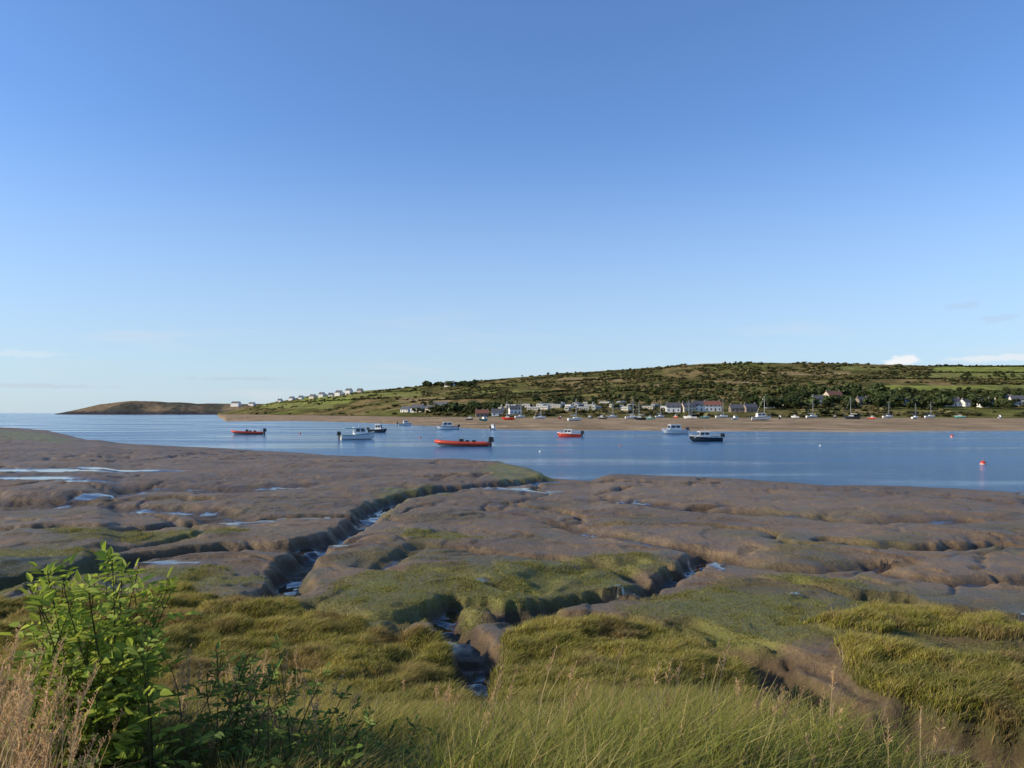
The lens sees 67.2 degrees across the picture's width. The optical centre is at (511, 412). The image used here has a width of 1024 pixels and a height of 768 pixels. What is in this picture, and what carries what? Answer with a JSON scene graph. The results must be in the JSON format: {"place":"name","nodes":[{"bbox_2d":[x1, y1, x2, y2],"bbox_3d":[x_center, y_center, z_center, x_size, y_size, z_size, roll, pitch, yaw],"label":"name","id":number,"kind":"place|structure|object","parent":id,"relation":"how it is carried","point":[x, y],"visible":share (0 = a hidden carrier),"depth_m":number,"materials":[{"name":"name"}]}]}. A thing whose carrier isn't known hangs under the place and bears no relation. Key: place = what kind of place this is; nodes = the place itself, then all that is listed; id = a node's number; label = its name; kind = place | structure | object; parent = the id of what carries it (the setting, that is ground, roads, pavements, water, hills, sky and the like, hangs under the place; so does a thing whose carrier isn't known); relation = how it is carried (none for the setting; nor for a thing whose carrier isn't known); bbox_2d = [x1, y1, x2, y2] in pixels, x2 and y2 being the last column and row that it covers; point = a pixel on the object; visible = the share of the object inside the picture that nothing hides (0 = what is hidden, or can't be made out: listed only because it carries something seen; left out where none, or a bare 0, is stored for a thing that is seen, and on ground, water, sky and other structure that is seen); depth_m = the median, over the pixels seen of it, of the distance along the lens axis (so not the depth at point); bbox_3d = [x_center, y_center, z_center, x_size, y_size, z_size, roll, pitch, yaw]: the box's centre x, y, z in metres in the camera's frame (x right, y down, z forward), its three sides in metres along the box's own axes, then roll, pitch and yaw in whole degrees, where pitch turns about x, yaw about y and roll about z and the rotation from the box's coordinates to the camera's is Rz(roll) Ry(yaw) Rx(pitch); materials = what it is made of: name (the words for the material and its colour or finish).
{"place":"outdoors","nodes":[
{"label":"outdoors","id":0,"kind":"place"},
{"bbox_2d":[0,618,142,767],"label":"dry grass","id":1,"kind":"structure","parent":0,"point":[18,712],"depth_m":3.16,"materials":[{"name":"beige plant"}]},
{"bbox_2d":[0,363,1023,767],"bbox_3d":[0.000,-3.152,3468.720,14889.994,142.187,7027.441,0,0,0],"label":"ground","id":2,"kind":"structure","parent":0,"point":[310,521],"depth_m":27.64,"materials":[{"name":"soil"}]},
{"bbox_2d":[0,539,200,767],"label":"leafy shrub","id":3,"kind":"object","parent":2,"relation":"on","point":[115,695],"visible":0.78,"depth_m":3.71,"materials":[{"name":"green plant"}]},
{"bbox_2d":[230,401,241,406],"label":"cliff hotel","id":4,"kind":"structure","parent":2,"relation":"on","point":[235,403],"depth_m":2503.26,"materials":[{"name":"paint"}]},
{"bbox_2d":[136,634,448,767],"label":"bramble bush","id":5,"kind":"object","parent":2,"relation":"on","point":[224,730],"visible":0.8,"depth_m":3.77,"materials":[{"name":"green plant"}]},
{"bbox_2d":[475,414,488,416],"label":"walls","id":6,"kind":"structure","parent":2,"relation":"on","point":[480,415],"depth_m":541.60,"materials":[{"name":"stone"}]},
{"bbox_2d":[475,409,488,413],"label":"roof","id":7,"kind":"structure","parent":6,"relation":"on","point":[481,411],"depth_m":542.62,"materials":[{"name":"tile"}]},
{"bbox_2d":[502,408,514,419],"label":"sailing boat","id":8,"kind":"object","parent":2,"relation":"on","point":[508,418],"visible":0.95,"depth_m":374.29,"materials":[{"name":"red paint"}]},
{"bbox_2d":[0,527,1022,663],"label":"saltmarsh turf","id":9,"kind":"structure","parent":2,"relation":"on","point":[466,581],"depth_m":18.61,"materials":[{"name":"green plant"}]},
{"bbox_2d":[0,581,1023,767],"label":"marsh grass","id":10,"kind":"structure","parent":2,"relation":"on","point":[634,740],"depth_m":10.67,"materials":[{"name":"green plant"}]},
{"bbox_2d":[508,409,521,414],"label":"walls","id":11,"kind":"structure","parent":2,"relation":"on","point":[514,410],"depth_m":577.82,"materials":[{"name":"white paint"}]},
{"bbox_2d":[508,405,521,408],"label":"roof","id":12,"kind":"structure","parent":11,"relation":"on","point":[514,406],"depth_m":579.23,"materials":[{"name":"stone"}]},
{"bbox_2d":[527,407,538,410],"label":"static caravan","id":13,"kind":"object","parent":2,"relation":"on","point":[533,408],"visible":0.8,"depth_m":611.85,"materials":[{"name":"white metal"}]},
{"bbox_2d":[534,411,545,418],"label":"sailing boat","id":14,"kind":"object","parent":2,"relation":"on","point":[541,417],"visible":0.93,"depth_m":406.03,"materials":[{"name":"plastic"}]},
{"bbox_2d":[540,406,550,409],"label":"static caravan","id":15,"kind":"object","parent":2,"relation":"on","point":[545,407],"visible":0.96,"depth_m":616.92,"materials":[{"name":"white metal"}]},
{"bbox_2d":[550,404,561,407],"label":"static caravan","id":16,"kind":"object","parent":2,"relation":"on","point":[556,405],"visible":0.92,"depth_m":629.90,"materials":[{"name":"white metal"}]},
{"bbox_2d":[567,399,581,420],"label":"sailing boat","id":17,"kind":"object","parent":2,"relation":"on","point":[574,419],"visible":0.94,"depth_m":338.30,"materials":[{"name":"plastic"}]},
{"bbox_2d":[577,406,589,409],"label":"static caravan","id":18,"kind":"object","parent":2,"relation":"on","point":[584,407],"visible":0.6,"depth_m":594.26,"materials":[{"name":"white metal"}]},
{"bbox_2d":[592,406,601,409],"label":"static caravan","id":19,"kind":"object","parent":2,"relation":"on","point":[596,407],"visible":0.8,"depth_m":592.41,"materials":[{"name":"white metal"}]},
{"bbox_2d":[621,406,631,410],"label":"static caravan","id":20,"kind":"object","parent":2,"relation":"on","point":[624,408],"visible":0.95,"depth_m":576.68,"materials":[{"name":"white metal"}]},
{"bbox_2d":[625,402,637,418],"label":"sailing boat","id":21,"kind":"object","parent":2,"relation":"on","point":[629,417],"visible":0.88,"depth_m":407.00,"materials":[{"name":"plastic"}]},
{"bbox_2d":[250,361,1023,417],"bbox_3d":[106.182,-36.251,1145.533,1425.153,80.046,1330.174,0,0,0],"label":"hillside scrub","id":22,"kind":"object","parent":2,"relation":"on","point":[803,411],"visible":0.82,"depth_m":860.95,"materials":[{"name":"green plant"}]},
{"bbox_2d":[634,407,645,419],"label":"sailing boat","id":23,"kind":"object","parent":2,"relation":"on","point":[638,418],"visible":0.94,"depth_m":368.46,"materials":[{"name":"metal"}]},
{"bbox_2d":[641,406,654,409],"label":"static caravan","id":24,"kind":"object","parent":2,"relation":"on","point":[650,407],"visible":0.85,"depth_m":576.91,"materials":[{"name":"white metal"}]},
{"bbox_2d":[666,407,680,411],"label":"walls","id":25,"kind":"structure","parent":2,"relation":"on","point":[674,408],"depth_m":552.95,"materials":[{"name":"white paint"}]},
{"bbox_2d":[665,403,680,406],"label":"roof","id":26,"kind":"structure","parent":25,"relation":"on","point":[673,404],"depth_m":554.54,"materials":[{"name":"tile"}]},
{"bbox_2d":[681,404,695,411],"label":"walls","id":27,"kind":"structure","parent":2,"relation":"on","point":[687,408],"depth_m":551.83,"materials":[{"name":"white paint"}]},
{"bbox_2d":[681,402,695,406],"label":"roof","id":28,"kind":"structure","parent":27,"relation":"on","point":[688,404],"depth_m":553.10,"materials":[{"name":"tile"}]},
{"bbox_2d":[683,414,696,418],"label":"sailing boat","id":29,"kind":"object","parent":2,"relation":"on","point":[688,417],"visible":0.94,"depth_m":404.40,"materials":[{"name":"plastic"}]},
{"bbox_2d":[696,406,704,410],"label":"walls","id":30,"kind":"structure","parent":2,"relation":"on","point":[700,407],"depth_m":555.93,"materials":[{"name":"paint"}]},
{"bbox_2d":[694,401,705,405],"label":"roof","id":31,"kind":"structure","parent":30,"relation":"on","point":[699,403],"depth_m":557.11,"materials":[{"name":"stone"}]},
{"bbox_2d":[705,405,721,410],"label":"walls","id":32,"kind":"structure","parent":2,"relation":"on","point":[713,407],"depth_m":556.00,"materials":[{"name":"white paint"}]},
{"bbox_2d":[703,401,721,404],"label":"roof","id":33,"kind":"structure","parent":32,"relation":"on","point":[712,403],"depth_m":557.17,"materials":[{"name":"tile"}]},
{"bbox_2d":[412,361,1023,412],"bbox_3d":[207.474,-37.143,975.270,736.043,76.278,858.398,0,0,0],"label":"distant trees","id":34,"kind":"object","parent":2,"relation":"on","point":[878,396],"visible":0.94,"depth_m":645.97,"materials":[{"name":"green plant"}]},
{"bbox_2d":[715,400,727,417],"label":"sailing boat","id":35,"kind":"object","parent":2,"relation":"on","point":[723,416],"visible":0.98,"depth_m":455.42,"materials":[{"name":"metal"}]},
{"bbox_2d":[729,405,743,411],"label":"walls","id":36,"kind":"structure","parent":2,"relation":"on","point":[735,409],"depth_m":546.00,"materials":[{"name":"stone"}]},
{"bbox_2d":[728,404,743,408],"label":"roof","id":37,"kind":"structure","parent":36,"relation":"on","point":[736,406],"depth_m":547.60,"materials":[{"name":"stone"}]},
{"bbox_2d":[743,405,757,411],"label":"walls","id":38,"kind":"structure","parent":2,"relation":"on","point":[746,409],"depth_m":544.75,"materials":[{"name":"stone"}]},
{"bbox_2d":[743,404,758,407],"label":"roof","id":39,"kind":"structure","parent":38,"relation":"on","point":[751,406],"depth_m":545.48,"materials":[{"name":"stone"}]},
{"bbox_2d":[749,413,770,420],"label":"cabin cruiser","id":40,"kind":"object","parent":2,"relation":"on","point":[760,416],"visible":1,"depth_m":335.04,"materials":[{"name":"white plastic"}]},
{"bbox_2d":[806,402,817,417],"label":"sailing boat","id":41,"kind":"object","parent":2,"relation":"on","point":[812,416],"visible":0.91,"depth_m":455.34,"materials":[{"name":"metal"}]},
{"bbox_2d":[844,397,859,418],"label":"sailing boat","id":42,"kind":"object","parent":2,"relation":"on","point":[852,417],"visible":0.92,"depth_m":399.88,"materials":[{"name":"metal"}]},
{"bbox_2d":[882,406,892,417],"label":"sailing boat","id":43,"kind":"object","parent":2,"relation":"on","point":[888,416],"visible":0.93,"depth_m":455.54,"materials":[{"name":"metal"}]},
{"bbox_2d":[911,402,917,418],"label":"sailing boat","id":44,"kind":"object","parent":2,"relation":"on","point":[915,417],"visible":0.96,"depth_m":403.47,"materials":[{"name":"plastic"}]},
{"bbox_2d":[924,403,934,417],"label":"sailing boat","id":45,"kind":"object","parent":2,"relation":"on","point":[930,416],"visible":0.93,"depth_m":457.02,"materials":[{"name":"metal"}]},
{"bbox_2d":[954,415,966,417],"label":"beached boat","id":46,"kind":"object","parent":2,"relation":"on","point":[958,416],"visible":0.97,"depth_m":456.77,"materials":[{"name":"green"}]},
{"bbox_2d":[960,399,969,406],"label":"walls","id":47,"kind":"structure","parent":2,"relation":"on","point":[964,403],"depth_m":582.16,"materials":[{"name":"white paint"}]},
{"bbox_2d":[1008,396,1023,405],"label":"walls","id":48,"kind":"structure","parent":2,"relation":"on","point":[1021,401],"depth_m":574.28,"materials":[{"name":"white paint"}]},
{"bbox_2d":[1008,395,1023,399],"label":"roof","id":49,"kind":"structure","parent":48,"relation":"on","point":[1020,397],"depth_m":576.21,"materials":[{"name":"tile"}]},
{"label":"walls","id":50,"kind":"object","parent":2,"relation":"on","visible":0},
{"bbox_2d":[824,391,841,395],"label":"roof","id":51,"kind":"structure","parent":50,"relation":"on","point":[839,393],"depth_m":640.07,"materials":[{"name":"tile"}]},
{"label":"walls","id":52,"kind":"object","parent":2,"relation":"on","visible":0},
{"bbox_2d":[811,395,823,398],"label":"roof","id":53,"kind":"structure","parent":52,"relation":"on","point":[819,396],"depth_m":615.36,"materials":[{"name":"tile"}]},
{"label":"walls","id":54,"kind":"object","parent":2,"relation":"on","visible":0},
{"bbox_2d":[952,398,960,401],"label":"roof","id":55,"kind":"structure","parent":54,"relation":"on","point":[956,399],"depth_m":586.54,"materials":[{"name":"tile"}]},
{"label":"walls","id":56,"kind":"object","parent":2,"relation":"on","visible":0},
{"bbox_2d":[491,409,502,412],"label":"roof","id":57,"kind":"structure","parent":56,"relation":"on","point":[496,410],"depth_m":566.38,"materials":[{"name":"stone"}]},
{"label":"walls","id":58,"kind":"object","parent":2,"relation":"on","visible":0},
{"bbox_2d":[410,404,424,407],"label":"roof","id":59,"kind":"structure","parent":58,"relation":"on","point":[416,405],"depth_m":718.14,"materials":[{"name":"stone"}]},
{"bbox_2d":[0,413,1023,494],"bbox_3d":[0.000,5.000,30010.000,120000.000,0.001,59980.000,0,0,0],"label":"water","id":60,"kind":"structure","parent":0,"point":[938,459],"depth_m":111.60,"materials":[{"name":"blue liquid"}]},
{"bbox_2d":[231,428,266,434],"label":"rigid inflatable boat","id":61,"kind":"object","parent":60,"relation":"on","point":[249,432],"visible":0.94,"depth_m":178.29,"materials":[{"name":"red plastic"}]},
{"bbox_2d":[336,425,374,439],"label":"cabin cruiser","id":62,"kind":"object","parent":60,"relation":"on","point":[360,433],"visible":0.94,"depth_m":144.48,"materials":[{"name":"white plastic"}]},
{"bbox_2d":[366,424,386,432],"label":"motor boat","id":63,"kind":"object","parent":60,"relation":"on","point":[378,428],"visible":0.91,"depth_m":196.83,"materials":[{"name":"black plastic"}]},
{"bbox_2d":[396,420,411,425],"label":"motor boat","id":64,"kind":"object","parent":60,"relation":"on","point":[405,423],"visible":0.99,"depth_m":307.26,"materials":[{"name":"white plastic"}]},
{"bbox_2d":[436,422,459,429],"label":"cabin cruiser","id":65,"kind":"object","parent":60,"relation":"on","point":[446,426],"visible":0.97,"depth_m":232.58,"materials":[{"name":"white plastic"}]},
{"bbox_2d":[434,435,493,446],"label":"rigid inflatable boat","id":66,"kind":"object","parent":60,"relation":"on","point":[459,443],"visible":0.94,"depth_m":114.03,"materials":[{"name":"red plastic"}]},
{"bbox_2d":[489,424,495,429],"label":"motor boat","id":67,"kind":"object","parent":60,"relation":"on","point":[492,427],"visible":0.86,"depth_m":226.02,"materials":[{"name":"white plastic"}]},
{"bbox_2d":[557,429,583,436],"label":"motor boat","id":68,"kind":"object","parent":60,"relation":"on","point":[567,433],"visible":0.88,"depth_m":159.80,"materials":[{"name":"red paint"}]},
{"bbox_2d":[661,424,688,433],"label":"cabin cruiser","id":69,"kind":"object","parent":60,"relation":"on","point":[673,429],"visible":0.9,"depth_m":182.55,"materials":[{"name":"white plastic"}]},
{"bbox_2d":[689,429,724,441],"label":"fishing boat","id":70,"kind":"object","parent":60,"relation":"on","point":[703,436],"visible":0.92,"depth_m":134.44,"materials":[{"name":"blue"}]},
{"bbox_2d":[0,0,1023,412],"label":"sky","id":71,"kind":"structure","parent":0,"point":[202,201],"materials":[{"name":"blue"}]},
{"bbox_2d":[140,637,992,767],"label":"seeding grass","id":72,"kind":"structure","parent":0,"point":[314,706],"depth_m":4.40,"materials":[{"name":"green plant"}]}
]}

